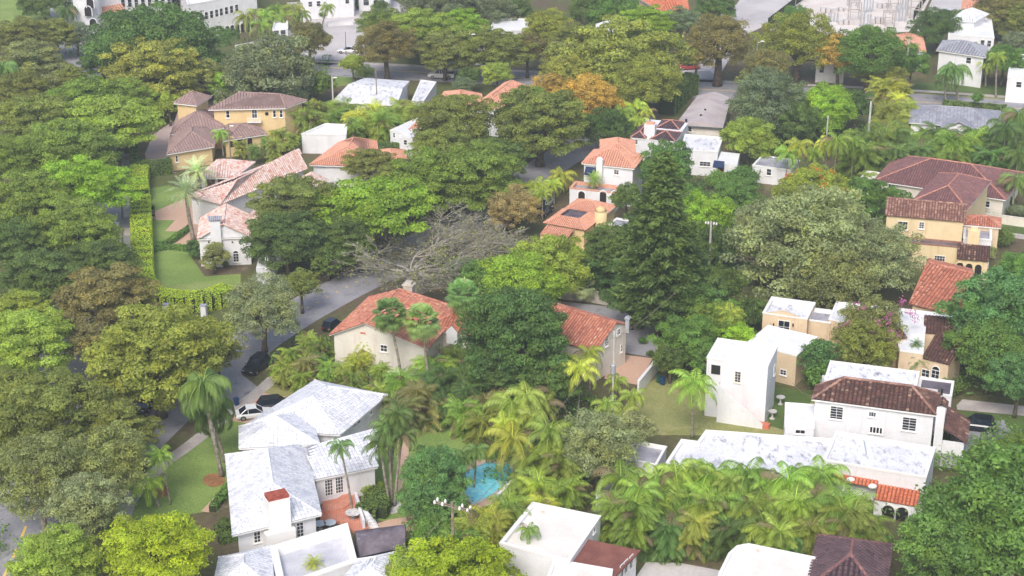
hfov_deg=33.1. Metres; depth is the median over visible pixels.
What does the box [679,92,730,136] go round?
ranch house
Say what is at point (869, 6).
steel column
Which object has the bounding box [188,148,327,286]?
estate house
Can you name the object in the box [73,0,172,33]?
hotel building
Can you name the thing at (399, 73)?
road
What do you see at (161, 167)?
clipped hedge
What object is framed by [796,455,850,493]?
palm tree
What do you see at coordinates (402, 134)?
tiled house
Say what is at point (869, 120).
utility pole
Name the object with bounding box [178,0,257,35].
arcaded building
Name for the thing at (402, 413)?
palm tree
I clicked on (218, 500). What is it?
hedge
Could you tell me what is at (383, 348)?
window
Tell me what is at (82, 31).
broadleaf tree
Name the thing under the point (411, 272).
bare tree
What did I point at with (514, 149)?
broadleaf tree
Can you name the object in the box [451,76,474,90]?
broadleaf tree
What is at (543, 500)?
palm tree
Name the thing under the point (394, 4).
plaza
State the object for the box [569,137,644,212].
mediterranean house
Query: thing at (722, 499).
palm tree
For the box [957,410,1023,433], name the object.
lawn
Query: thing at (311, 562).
palm tree
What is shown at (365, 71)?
broadleaf tree
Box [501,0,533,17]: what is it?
broadleaf tree
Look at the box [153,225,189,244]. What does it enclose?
hedge
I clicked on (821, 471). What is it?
palm tree
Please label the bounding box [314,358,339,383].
palm tree
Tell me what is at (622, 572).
window
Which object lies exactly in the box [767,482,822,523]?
palm tree
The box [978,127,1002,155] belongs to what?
palm tree
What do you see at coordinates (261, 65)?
broadleaf tree
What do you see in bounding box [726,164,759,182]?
shrub
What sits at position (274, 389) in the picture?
lawn
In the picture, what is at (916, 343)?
palm tree
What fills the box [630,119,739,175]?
house
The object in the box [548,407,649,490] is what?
broadleaf tree
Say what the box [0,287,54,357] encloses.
broadleaf tree
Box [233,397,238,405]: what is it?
wheeled bin
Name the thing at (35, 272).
broadleaf tree
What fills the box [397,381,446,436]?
palm tree
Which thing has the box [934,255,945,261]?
window
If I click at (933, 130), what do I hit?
palm tree
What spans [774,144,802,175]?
palm tree
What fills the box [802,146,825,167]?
palm tree
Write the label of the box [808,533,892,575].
tiled pavilion
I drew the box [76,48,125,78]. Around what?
broadleaf tree
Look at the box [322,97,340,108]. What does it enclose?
palm tree
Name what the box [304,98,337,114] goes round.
palm tree
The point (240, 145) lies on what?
palm tree
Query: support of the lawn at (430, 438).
on the ground at (184, 434)
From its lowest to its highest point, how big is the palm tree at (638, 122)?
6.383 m
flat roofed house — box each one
[499,502,640,575]
[665,430,935,520]
[718,543,816,575]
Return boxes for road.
[0,0,121,575]
[104,100,659,464]
[311,60,1004,97]
[314,60,1023,115]
[679,5,735,73]
[690,71,735,96]
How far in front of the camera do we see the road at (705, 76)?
339.91 m
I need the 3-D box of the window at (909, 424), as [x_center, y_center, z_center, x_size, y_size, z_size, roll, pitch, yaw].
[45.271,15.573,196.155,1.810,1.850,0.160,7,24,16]
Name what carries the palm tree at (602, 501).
on the lawn
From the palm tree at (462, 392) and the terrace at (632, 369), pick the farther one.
the terrace at (632, 369)
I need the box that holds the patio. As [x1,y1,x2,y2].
[637,562,719,575]
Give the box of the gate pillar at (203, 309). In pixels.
[199,303,207,317]
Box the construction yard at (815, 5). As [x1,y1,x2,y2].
[771,0,928,34]
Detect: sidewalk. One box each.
[117,377,275,526]
[121,153,130,290]
[124,211,129,216]
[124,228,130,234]
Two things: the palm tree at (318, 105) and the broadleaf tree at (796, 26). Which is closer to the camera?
the palm tree at (318, 105)
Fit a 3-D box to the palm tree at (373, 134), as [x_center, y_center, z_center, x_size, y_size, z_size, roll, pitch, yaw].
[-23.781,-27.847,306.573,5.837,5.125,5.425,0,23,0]
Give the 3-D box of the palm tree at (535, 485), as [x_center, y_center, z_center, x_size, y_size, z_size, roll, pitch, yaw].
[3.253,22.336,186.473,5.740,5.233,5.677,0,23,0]
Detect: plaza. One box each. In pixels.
[270,19,372,64]
[287,0,405,22]
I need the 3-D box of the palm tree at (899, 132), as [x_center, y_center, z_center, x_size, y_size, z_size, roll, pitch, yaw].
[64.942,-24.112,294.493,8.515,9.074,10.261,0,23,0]
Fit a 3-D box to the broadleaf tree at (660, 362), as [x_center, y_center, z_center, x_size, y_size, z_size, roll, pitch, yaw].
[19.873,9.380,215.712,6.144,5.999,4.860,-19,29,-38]
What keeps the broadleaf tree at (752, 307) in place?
on the ground at (184, 434)
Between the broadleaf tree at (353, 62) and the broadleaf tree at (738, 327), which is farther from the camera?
the broadleaf tree at (353, 62)
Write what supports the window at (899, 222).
in the stucco house at (944, 212)
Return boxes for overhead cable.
[378,520,441,575]
[461,337,611,517]
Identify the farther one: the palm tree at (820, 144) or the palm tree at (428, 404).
the palm tree at (820, 144)
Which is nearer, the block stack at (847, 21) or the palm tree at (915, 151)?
the palm tree at (915, 151)
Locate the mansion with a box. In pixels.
[166,90,306,170]
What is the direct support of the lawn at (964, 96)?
on the ground at (184, 434)
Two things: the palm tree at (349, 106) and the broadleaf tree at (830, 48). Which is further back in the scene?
the broadleaf tree at (830, 48)
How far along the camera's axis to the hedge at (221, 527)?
183.00 m
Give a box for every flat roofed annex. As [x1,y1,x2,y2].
[595,441,666,519]
[748,325,817,385]
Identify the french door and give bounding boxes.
[324,478,333,496]
[335,476,343,493]
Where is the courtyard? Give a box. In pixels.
[558,301,657,356]
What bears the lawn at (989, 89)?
on the ground at (184, 434)
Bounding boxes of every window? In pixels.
[127,0,131,7]
[219,8,222,15]
[226,110,230,118]
[233,250,239,262]
[253,531,261,544]
[279,110,282,117]
[280,30,285,36]
[296,521,303,537]
[363,0,368,5]
[380,344,387,353]
[605,336,608,347]
[613,169,619,175]
[617,328,621,336]
[620,562,623,575]
[624,558,627,574]
[629,554,632,570]
[699,161,710,167]
[733,371,740,383]
[765,168,771,176]
[778,320,789,329]
[779,369,786,376]
[794,429,805,435]
[828,405,843,421]
[867,411,876,418]
[898,221,907,230]
[900,416,916,432]
[918,222,924,229]
[921,368,929,377]
[931,366,939,378]
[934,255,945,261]
[966,57,971,63]
[986,201,989,208]
[1016,81,1021,87]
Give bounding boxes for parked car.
[134,397,155,412]
[235,403,270,420]
[241,351,270,375]
[256,393,286,406]
[321,317,341,331]
[337,45,355,53]
[536,196,552,207]
[536,205,553,217]
[678,64,699,70]
[966,413,995,433]
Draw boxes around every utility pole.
[228,124,233,158]
[331,76,336,99]
[433,497,470,542]
[610,331,615,409]
[705,221,716,261]
[868,101,871,131]
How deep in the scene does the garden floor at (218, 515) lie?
185.35 m
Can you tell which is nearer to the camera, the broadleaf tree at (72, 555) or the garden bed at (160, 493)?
the broadleaf tree at (72, 555)
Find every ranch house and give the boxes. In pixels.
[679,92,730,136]
[908,105,1000,133]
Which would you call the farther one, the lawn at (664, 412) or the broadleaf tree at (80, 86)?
the broadleaf tree at (80, 86)
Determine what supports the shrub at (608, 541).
on the ground at (184, 434)
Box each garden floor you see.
[192,257,254,275]
[213,496,238,555]
[288,264,346,299]
[353,267,663,388]
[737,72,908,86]
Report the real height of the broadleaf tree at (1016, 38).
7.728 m
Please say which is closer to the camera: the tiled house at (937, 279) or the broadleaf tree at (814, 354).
the broadleaf tree at (814, 354)
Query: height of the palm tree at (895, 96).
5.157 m
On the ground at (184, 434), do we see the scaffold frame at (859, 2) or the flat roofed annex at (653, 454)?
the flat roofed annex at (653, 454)
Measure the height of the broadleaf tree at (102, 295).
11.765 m
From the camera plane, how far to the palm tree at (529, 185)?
273.98 m
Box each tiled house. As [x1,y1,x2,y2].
[329,280,484,376]
[390,80,525,155]
[531,303,630,380]
[638,0,688,42]
[893,32,926,70]
[908,258,973,337]
[961,0,979,9]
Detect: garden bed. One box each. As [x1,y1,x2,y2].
[150,485,169,497]
[203,473,224,486]
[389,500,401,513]
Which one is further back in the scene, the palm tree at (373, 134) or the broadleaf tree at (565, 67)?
the broadleaf tree at (565, 67)
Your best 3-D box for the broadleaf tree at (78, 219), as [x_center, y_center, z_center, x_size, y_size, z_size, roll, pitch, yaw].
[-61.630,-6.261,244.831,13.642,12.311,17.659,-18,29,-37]
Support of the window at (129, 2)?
in the hotel building at (89, 11)
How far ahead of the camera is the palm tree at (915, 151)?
287.10 m
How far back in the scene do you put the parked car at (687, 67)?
350.66 m
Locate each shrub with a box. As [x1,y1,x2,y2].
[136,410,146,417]
[219,516,227,521]
[370,0,390,9]
[375,480,384,486]
[600,529,609,543]
[635,324,643,329]
[637,337,647,342]
[646,350,654,356]
[704,168,729,185]
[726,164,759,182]
[931,432,952,446]
[936,377,963,395]
[990,246,997,258]
[997,225,1016,247]
[1005,203,1023,215]
[1009,197,1017,204]
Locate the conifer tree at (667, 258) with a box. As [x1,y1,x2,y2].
[606,152,710,336]
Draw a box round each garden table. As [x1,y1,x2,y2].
[316,520,325,530]
[324,519,335,528]
[345,508,359,519]
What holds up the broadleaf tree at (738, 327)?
on the ground at (184, 434)
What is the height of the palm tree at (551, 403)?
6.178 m
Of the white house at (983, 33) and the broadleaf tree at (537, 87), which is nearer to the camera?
the broadleaf tree at (537, 87)
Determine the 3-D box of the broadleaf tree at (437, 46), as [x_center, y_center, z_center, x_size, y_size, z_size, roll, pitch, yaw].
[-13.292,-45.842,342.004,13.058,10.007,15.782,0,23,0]
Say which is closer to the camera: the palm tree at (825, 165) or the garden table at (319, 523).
the garden table at (319, 523)
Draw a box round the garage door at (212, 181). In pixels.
[205,179,214,187]
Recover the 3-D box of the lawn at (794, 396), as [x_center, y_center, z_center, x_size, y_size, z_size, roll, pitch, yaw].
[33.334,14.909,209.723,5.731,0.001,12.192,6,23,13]
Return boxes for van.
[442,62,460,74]
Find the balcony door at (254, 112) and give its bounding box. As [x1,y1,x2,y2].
[251,110,257,117]
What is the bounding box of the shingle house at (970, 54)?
[936,40,988,87]
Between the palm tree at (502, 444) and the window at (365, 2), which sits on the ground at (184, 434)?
the palm tree at (502, 444)
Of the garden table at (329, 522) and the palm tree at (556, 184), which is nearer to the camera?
the garden table at (329, 522)
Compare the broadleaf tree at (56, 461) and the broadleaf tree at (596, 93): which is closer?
the broadleaf tree at (56, 461)
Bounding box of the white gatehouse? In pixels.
[272,18,288,45]
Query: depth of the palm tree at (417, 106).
310.15 m
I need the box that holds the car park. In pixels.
[722,0,802,34]
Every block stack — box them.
[820,7,834,13]
[833,7,847,11]
[838,19,853,24]
[871,16,884,23]
[876,2,891,8]
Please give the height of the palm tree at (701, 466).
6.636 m
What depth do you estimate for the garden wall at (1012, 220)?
268.24 m
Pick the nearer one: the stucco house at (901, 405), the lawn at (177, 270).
the stucco house at (901, 405)
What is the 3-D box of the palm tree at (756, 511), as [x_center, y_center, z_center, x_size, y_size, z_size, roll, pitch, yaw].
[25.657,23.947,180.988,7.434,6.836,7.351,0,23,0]
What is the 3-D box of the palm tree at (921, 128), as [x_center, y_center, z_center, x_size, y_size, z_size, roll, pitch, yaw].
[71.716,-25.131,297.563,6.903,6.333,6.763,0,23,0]
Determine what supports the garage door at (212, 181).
in the estate house at (221, 212)
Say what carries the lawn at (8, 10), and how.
on the ground at (184, 434)
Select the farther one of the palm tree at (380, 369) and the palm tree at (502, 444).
the palm tree at (380, 369)
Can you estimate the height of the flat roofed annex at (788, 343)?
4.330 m
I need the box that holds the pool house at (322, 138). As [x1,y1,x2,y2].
[301,123,347,153]
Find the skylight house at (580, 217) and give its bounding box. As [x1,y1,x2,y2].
[540,198,628,250]
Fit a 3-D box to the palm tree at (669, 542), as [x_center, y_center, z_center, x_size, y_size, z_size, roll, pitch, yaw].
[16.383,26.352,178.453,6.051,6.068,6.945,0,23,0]
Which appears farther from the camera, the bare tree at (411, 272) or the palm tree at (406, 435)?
the bare tree at (411, 272)
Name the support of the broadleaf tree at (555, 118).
on the ground at (184, 434)
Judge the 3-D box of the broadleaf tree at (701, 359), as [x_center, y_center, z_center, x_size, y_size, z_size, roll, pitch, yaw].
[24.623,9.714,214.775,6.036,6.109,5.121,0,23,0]
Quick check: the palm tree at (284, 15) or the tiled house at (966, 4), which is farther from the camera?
the tiled house at (966, 4)
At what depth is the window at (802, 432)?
197.86 m
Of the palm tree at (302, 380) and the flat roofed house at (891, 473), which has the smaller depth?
the flat roofed house at (891, 473)
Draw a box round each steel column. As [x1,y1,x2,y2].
[828,10,838,22]
[860,12,871,25]
[863,0,873,12]
[895,5,906,21]
[902,0,911,9]
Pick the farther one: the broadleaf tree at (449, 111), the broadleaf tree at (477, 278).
the broadleaf tree at (449, 111)
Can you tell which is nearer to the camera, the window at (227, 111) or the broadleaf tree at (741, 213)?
the broadleaf tree at (741, 213)
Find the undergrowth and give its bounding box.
[0,39,1023,575]
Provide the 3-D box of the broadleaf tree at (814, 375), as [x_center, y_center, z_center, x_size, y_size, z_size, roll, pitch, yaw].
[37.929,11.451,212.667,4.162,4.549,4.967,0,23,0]
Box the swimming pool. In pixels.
[462,461,515,505]
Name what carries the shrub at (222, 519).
on the garden floor at (218, 515)
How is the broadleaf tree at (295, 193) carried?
on the ground at (184, 434)
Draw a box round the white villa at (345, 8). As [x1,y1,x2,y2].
[300,0,355,19]
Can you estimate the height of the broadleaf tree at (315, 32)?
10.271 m
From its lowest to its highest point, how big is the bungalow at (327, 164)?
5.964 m
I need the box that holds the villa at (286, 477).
[214,379,406,575]
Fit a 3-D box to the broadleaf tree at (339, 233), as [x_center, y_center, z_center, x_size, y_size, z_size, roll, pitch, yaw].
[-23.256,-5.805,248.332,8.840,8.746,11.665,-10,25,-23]
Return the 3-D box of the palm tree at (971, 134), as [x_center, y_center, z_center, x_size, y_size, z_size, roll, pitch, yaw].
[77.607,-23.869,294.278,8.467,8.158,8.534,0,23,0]
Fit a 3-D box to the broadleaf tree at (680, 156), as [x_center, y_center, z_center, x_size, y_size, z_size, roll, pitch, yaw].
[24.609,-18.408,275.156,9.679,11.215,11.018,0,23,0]
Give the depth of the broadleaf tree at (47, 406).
189.98 m
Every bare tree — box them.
[311,198,527,296]
[402,212,530,273]
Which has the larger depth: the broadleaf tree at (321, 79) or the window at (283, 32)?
the window at (283, 32)
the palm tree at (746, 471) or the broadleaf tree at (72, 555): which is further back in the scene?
the palm tree at (746, 471)
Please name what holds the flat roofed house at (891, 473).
on the ground at (184, 434)
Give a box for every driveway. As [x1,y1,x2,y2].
[111,218,129,227]
[145,120,175,172]
[152,197,198,243]
[222,374,256,404]
[233,393,285,422]
[917,0,962,30]
[956,399,1023,415]
[964,420,1012,450]
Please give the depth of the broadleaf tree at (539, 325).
207.10 m
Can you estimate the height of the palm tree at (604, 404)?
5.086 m
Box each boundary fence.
[768,0,801,23]
[913,0,925,18]
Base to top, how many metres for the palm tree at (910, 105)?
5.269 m
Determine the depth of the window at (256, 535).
177.53 m
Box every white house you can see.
[948,18,994,50]
[951,7,988,28]
[1005,54,1023,102]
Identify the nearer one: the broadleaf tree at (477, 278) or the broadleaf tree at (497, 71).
the broadleaf tree at (477, 278)
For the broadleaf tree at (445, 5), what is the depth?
363.85 m
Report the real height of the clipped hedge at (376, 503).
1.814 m
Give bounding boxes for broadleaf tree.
[0,15,59,51]
[0,37,69,84]
[0,68,52,101]
[0,92,73,143]
[0,134,47,188]
[0,168,75,246]
[0,214,50,264]
[0,246,83,316]
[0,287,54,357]
[0,305,75,380]
[0,364,43,404]
[0,365,115,453]
[0,429,101,532]
[3,520,103,575]
[12,117,123,187]
[15,0,72,19]
[23,195,128,260]
[36,470,135,544]
[37,17,79,53]
[37,93,171,164]
[38,70,73,100]
[39,154,147,207]
[44,74,127,106]
[50,259,163,330]
[51,63,88,83]
[60,239,146,277]
[61,21,94,56]
[63,321,111,379]
[63,419,151,520]
[73,302,238,419]
[74,395,146,438]
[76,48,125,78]
[77,0,244,87]
[82,76,161,128]
[95,35,205,104]
[97,510,216,575]
[115,415,164,473]
[156,90,179,125]
[162,315,218,346]
[177,56,226,93]
[183,239,199,257]
[198,241,230,273]
[205,337,246,375]
[206,70,227,94]
[211,26,317,105]
[222,270,302,352]
[238,210,332,275]
[244,172,340,232]
[268,360,288,383]
[281,267,324,313]
[287,21,332,55]
[301,70,337,100]
[302,242,355,280]
[305,352,332,377]
[309,175,442,254]
[316,215,377,274]
[338,53,365,81]
[338,147,396,180]
[352,19,418,79]
[353,6,399,45]
[354,64,374,77]
[367,161,408,179]
[381,146,479,221]
[382,543,437,575]
[387,7,463,64]
[390,533,527,575]
[392,478,470,522]
[393,0,472,25]
[398,442,474,500]
[407,92,494,145]
[407,127,474,161]
[411,512,459,554]
[412,30,476,80]
[419,139,527,221]
[439,255,471,282]
[443,7,492,34]
[451,23,540,82]
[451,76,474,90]
[453,286,572,396]
[454,257,497,294]
[456,67,480,82]
[457,285,560,344]
[457,344,518,393]
[463,0,521,25]
[467,136,537,173]
[476,248,569,302]
[481,61,513,87]
[484,85,591,167]
[484,183,544,238]
[489,207,517,228]
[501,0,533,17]
[503,84,546,103]
[508,242,548,261]
[508,356,588,417]
[509,31,548,77]
[514,234,593,298]
[521,6,573,66]
[527,71,566,94]
[538,39,583,69]
[538,53,597,86]
[542,12,698,103]
[547,22,595,50]
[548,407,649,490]
[551,72,625,131]
[559,250,606,287]
[566,0,608,23]
[576,239,632,296]
[577,105,635,144]
[581,0,639,32]
[582,220,636,287]
[599,277,639,329]
[607,181,640,214]
[612,50,683,117]
[614,410,658,443]
[619,4,677,31]
[636,139,696,180]
[646,312,718,374]
[651,340,694,383]
[658,278,739,323]
[659,5,700,35]
[674,42,718,73]
[680,188,736,232]
[683,181,706,202]
[684,299,747,338]
[686,11,753,86]
[686,341,713,372]
[690,235,720,262]
[691,262,730,302]
[692,0,737,18]
[695,221,739,266]
[709,262,750,300]
[712,321,755,342]
[713,175,762,217]
[716,115,781,165]
[719,179,890,300]
[723,65,809,132]
[724,198,807,280]
[733,68,764,85]
[737,297,766,328]
[743,48,791,75]
[749,8,835,82]
[771,162,850,205]
[775,100,825,145]
[776,4,811,22]
[779,238,883,309]
[796,338,843,369]
[801,79,858,135]
[801,362,827,386]
[812,32,858,84]
[829,317,901,366]
[830,24,919,93]
[832,212,927,297]
[832,294,921,364]
[841,89,876,130]
[844,175,894,217]
[849,58,878,92]
[876,65,910,83]
[881,186,913,208]
[891,499,992,575]
[892,48,930,93]
[903,5,963,53]
[911,437,1023,575]
[931,263,1023,339]
[940,318,1023,394]
[970,92,984,107]
[971,0,1023,38]
[981,350,1023,417]
[982,432,1023,476]
[983,43,1023,86]
[987,1,1023,34]
[989,251,1023,309]
[995,31,1023,52]
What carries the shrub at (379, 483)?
on the lawn at (430, 438)
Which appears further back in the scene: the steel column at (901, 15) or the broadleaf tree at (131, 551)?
the steel column at (901, 15)
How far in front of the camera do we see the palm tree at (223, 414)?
194.32 m
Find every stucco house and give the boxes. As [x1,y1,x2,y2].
[762,296,961,383]
[783,360,970,467]
[885,172,1001,279]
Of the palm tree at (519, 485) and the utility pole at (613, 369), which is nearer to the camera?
the palm tree at (519, 485)
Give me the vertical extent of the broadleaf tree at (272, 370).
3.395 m
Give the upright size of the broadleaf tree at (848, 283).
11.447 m
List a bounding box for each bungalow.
[309,137,406,186]
[332,78,436,112]
[491,18,527,37]
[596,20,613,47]
[815,57,843,82]
[861,155,1023,214]
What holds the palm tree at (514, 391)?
on the ground at (184, 434)
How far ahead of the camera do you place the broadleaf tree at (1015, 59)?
335.60 m
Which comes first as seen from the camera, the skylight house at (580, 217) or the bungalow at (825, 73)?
the skylight house at (580, 217)
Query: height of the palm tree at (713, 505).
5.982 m
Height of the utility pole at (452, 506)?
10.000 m
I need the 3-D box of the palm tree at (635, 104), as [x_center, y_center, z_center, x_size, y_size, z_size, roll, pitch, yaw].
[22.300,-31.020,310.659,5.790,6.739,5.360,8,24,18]
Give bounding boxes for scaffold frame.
[847,0,861,18]
[882,10,895,26]
[887,0,900,14]
[907,0,922,18]
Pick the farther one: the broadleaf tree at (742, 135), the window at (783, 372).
the broadleaf tree at (742, 135)
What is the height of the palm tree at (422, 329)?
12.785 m
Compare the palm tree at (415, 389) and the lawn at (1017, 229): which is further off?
the lawn at (1017, 229)
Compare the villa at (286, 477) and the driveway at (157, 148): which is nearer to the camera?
the villa at (286, 477)
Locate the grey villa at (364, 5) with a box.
[359,0,391,10]
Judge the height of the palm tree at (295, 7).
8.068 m
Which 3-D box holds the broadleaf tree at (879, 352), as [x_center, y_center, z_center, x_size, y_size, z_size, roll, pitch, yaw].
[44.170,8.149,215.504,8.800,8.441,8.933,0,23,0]
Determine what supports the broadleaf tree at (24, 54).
on the ground at (184, 434)
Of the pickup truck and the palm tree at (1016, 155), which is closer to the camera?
the palm tree at (1016, 155)
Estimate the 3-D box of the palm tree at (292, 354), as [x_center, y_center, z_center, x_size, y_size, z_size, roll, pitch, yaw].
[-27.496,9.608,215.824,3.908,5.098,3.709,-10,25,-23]
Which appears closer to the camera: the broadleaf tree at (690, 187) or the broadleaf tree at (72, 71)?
the broadleaf tree at (690, 187)
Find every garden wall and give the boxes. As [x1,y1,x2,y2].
[235,39,264,50]
[327,20,352,26]
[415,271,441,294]
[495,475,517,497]
[558,289,608,305]
[637,362,658,393]
[985,212,1023,226]
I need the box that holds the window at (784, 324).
[778,320,789,329]
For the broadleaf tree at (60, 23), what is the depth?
354.55 m
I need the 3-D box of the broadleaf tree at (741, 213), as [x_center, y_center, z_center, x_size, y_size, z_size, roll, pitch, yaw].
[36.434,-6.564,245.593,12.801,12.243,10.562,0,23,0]
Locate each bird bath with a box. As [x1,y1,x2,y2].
[768,409,776,419]
[776,395,784,404]
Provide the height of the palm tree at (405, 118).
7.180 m
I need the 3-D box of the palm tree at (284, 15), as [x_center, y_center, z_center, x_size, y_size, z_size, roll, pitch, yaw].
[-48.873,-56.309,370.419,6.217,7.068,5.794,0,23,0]
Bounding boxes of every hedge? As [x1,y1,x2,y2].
[128,164,149,199]
[129,141,139,164]
[129,193,232,312]
[140,157,172,176]
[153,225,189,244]
[153,243,184,251]
[209,482,227,511]
[214,520,231,533]
[217,531,237,545]
[291,137,399,148]
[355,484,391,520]
[657,71,699,115]
[942,99,1006,111]
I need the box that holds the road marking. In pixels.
[3,66,1021,575]
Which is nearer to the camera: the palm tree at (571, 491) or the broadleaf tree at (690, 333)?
the palm tree at (571, 491)
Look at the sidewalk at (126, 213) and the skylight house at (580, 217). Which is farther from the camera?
the sidewalk at (126, 213)
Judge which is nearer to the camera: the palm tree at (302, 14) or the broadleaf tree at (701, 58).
the broadleaf tree at (701, 58)
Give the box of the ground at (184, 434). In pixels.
[0,0,1023,575]
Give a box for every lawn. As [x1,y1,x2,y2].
[0,0,50,25]
[131,421,245,533]
[150,185,240,290]
[261,381,294,396]
[334,76,352,86]
[361,431,494,520]
[635,378,814,434]
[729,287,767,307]
[768,387,812,429]
[911,82,1005,94]
[916,93,1004,99]
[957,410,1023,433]
[1001,224,1023,234]
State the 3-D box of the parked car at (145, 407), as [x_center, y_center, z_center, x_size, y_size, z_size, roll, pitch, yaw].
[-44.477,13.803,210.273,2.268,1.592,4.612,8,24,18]
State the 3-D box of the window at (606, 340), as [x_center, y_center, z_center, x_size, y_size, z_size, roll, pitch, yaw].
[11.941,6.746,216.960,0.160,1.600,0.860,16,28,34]
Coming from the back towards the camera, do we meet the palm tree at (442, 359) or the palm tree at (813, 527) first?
the palm tree at (442, 359)
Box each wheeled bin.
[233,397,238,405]
[656,374,661,382]
[660,376,665,384]
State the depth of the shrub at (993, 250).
254.32 m
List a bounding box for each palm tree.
[0,59,20,77]
[53,5,78,21]
[126,469,164,506]
[143,444,174,504]
[165,169,206,239]
[178,367,232,477]
[179,154,216,189]
[188,397,235,462]
[210,128,231,156]
[230,140,247,159]
[232,10,260,43]
[245,8,262,38]
[246,142,262,163]
[249,17,272,38]
[256,9,274,29]
[259,136,273,159]
[262,136,285,162]
[264,2,288,21]
[265,127,292,153]
[266,354,300,388]
[271,9,296,26]
[276,345,305,373]
[283,2,305,20]
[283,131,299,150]
[287,106,330,137]
[287,370,319,392]
[290,351,326,380]
[294,9,311,22]
[295,330,317,357]
[301,553,324,570]
[303,334,335,362]
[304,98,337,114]
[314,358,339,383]
[318,103,350,125]
[319,2,335,26]
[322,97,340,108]
[326,438,354,508]
[332,360,352,385]
[333,95,361,123]
[338,368,366,389]
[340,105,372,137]
[341,350,373,381]
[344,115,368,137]
[354,342,374,362]
[361,434,396,506]
[362,97,384,130]
[362,380,392,404]
[364,107,406,141]
[364,117,391,141]
[368,413,404,504]
[369,360,392,384]
[370,296,409,370]
[374,102,414,121]
[378,394,429,439]
[381,400,414,492]
[382,365,420,413]
[385,422,421,506]
[389,96,415,108]
[392,378,438,423]
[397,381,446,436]
[398,105,416,123]
[402,302,442,376]
[408,100,426,117]
[408,354,459,379]
[413,359,455,393]
[425,387,457,431]
[427,362,472,395]
[431,522,488,571]
[436,344,466,367]
[439,393,486,440]
[444,276,479,313]
[447,373,484,403]
[449,509,497,553]
[454,449,478,489]
[458,351,492,396]
[459,410,502,451]
[461,443,490,486]
[466,386,512,421]
[468,500,513,547]
[482,391,541,436]
[483,419,534,475]
[486,481,531,531]
[488,410,523,461]
[503,380,550,435]
[507,439,563,491]
[508,466,546,507]
[511,405,548,442]
[516,522,540,544]
[517,468,562,508]
[523,176,552,205]
[523,412,574,457]
[523,490,561,507]
[528,390,566,425]
[532,185,553,221]
[536,441,582,481]
[541,473,592,510]
[542,365,571,416]
[543,177,563,204]
[547,166,577,194]
[560,357,600,417]
[563,352,581,404]
[571,277,595,302]
[573,344,605,392]
[583,170,604,189]
[590,458,652,492]
[590,487,635,543]
[591,394,623,413]
[603,372,629,399]
[606,486,663,552]
[607,404,639,415]
[610,519,649,561]
[611,104,636,121]
[617,387,646,411]
[617,476,664,516]
[621,98,651,130]
[628,114,650,129]
[628,517,672,562]
[632,462,678,499]
[633,481,689,532]
[637,106,657,119]
[640,508,697,565]
[653,457,698,492]
[654,480,693,523]
[659,463,723,520]
[668,368,716,438]
[672,503,718,563]
[673,459,714,490]
[682,490,727,542]
[683,481,744,544]
[684,512,734,559]
[685,458,740,492]
[702,515,762,561]
[711,470,747,494]
[715,301,743,325]
[719,456,772,495]
[719,483,761,522]
[731,480,789,527]
[737,519,764,544]
[741,511,810,550]
[747,468,785,498]
[753,491,805,523]
[756,460,815,497]
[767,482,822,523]
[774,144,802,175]
[777,525,812,553]
[783,137,813,167]
[784,510,833,555]
[789,463,828,488]
[789,477,840,530]
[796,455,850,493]
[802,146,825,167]
[808,163,828,170]
[812,479,877,534]
[813,134,838,168]
[815,494,888,542]
[819,132,853,168]
[831,141,877,176]
[836,127,865,162]
[839,140,884,179]
[843,134,867,177]
[843,502,895,542]
[854,126,886,163]
[857,170,877,177]
[860,119,902,164]
[865,75,904,105]
[865,116,892,128]
[867,99,905,128]
[867,118,915,147]
[871,142,895,170]
[877,142,915,171]
[883,108,912,128]
[884,90,909,102]
[885,139,933,162]
[889,81,914,102]
[894,97,919,122]
[897,131,934,144]
[904,131,930,140]
[904,138,936,157]
[908,356,927,369]
[909,338,924,348]
[910,124,943,143]
[922,121,959,145]
[922,143,952,158]
[930,129,975,162]
[932,72,955,99]
[932,139,973,162]
[936,61,972,101]
[946,126,988,163]
[954,138,980,163]
[956,122,997,135]
[965,143,990,163]
[970,146,1009,167]
[976,61,995,86]
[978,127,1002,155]
[981,137,1023,170]
[984,134,1023,146]
[986,51,1007,96]
[986,117,1023,155]
[996,171,1023,215]
[998,107,1023,136]
[1003,145,1023,170]
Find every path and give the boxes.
[202,494,217,511]
[368,516,423,530]
[397,422,462,433]
[397,431,408,490]
[1013,233,1023,238]
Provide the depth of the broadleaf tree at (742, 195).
266.14 m
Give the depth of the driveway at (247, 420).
207.46 m
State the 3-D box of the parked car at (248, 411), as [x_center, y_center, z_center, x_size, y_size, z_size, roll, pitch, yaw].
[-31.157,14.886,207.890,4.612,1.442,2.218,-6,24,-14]
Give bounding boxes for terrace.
[460,458,511,510]
[604,355,651,384]
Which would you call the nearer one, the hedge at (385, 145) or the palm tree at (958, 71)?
the hedge at (385, 145)
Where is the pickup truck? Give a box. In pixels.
[427,68,454,78]
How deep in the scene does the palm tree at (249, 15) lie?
363.04 m

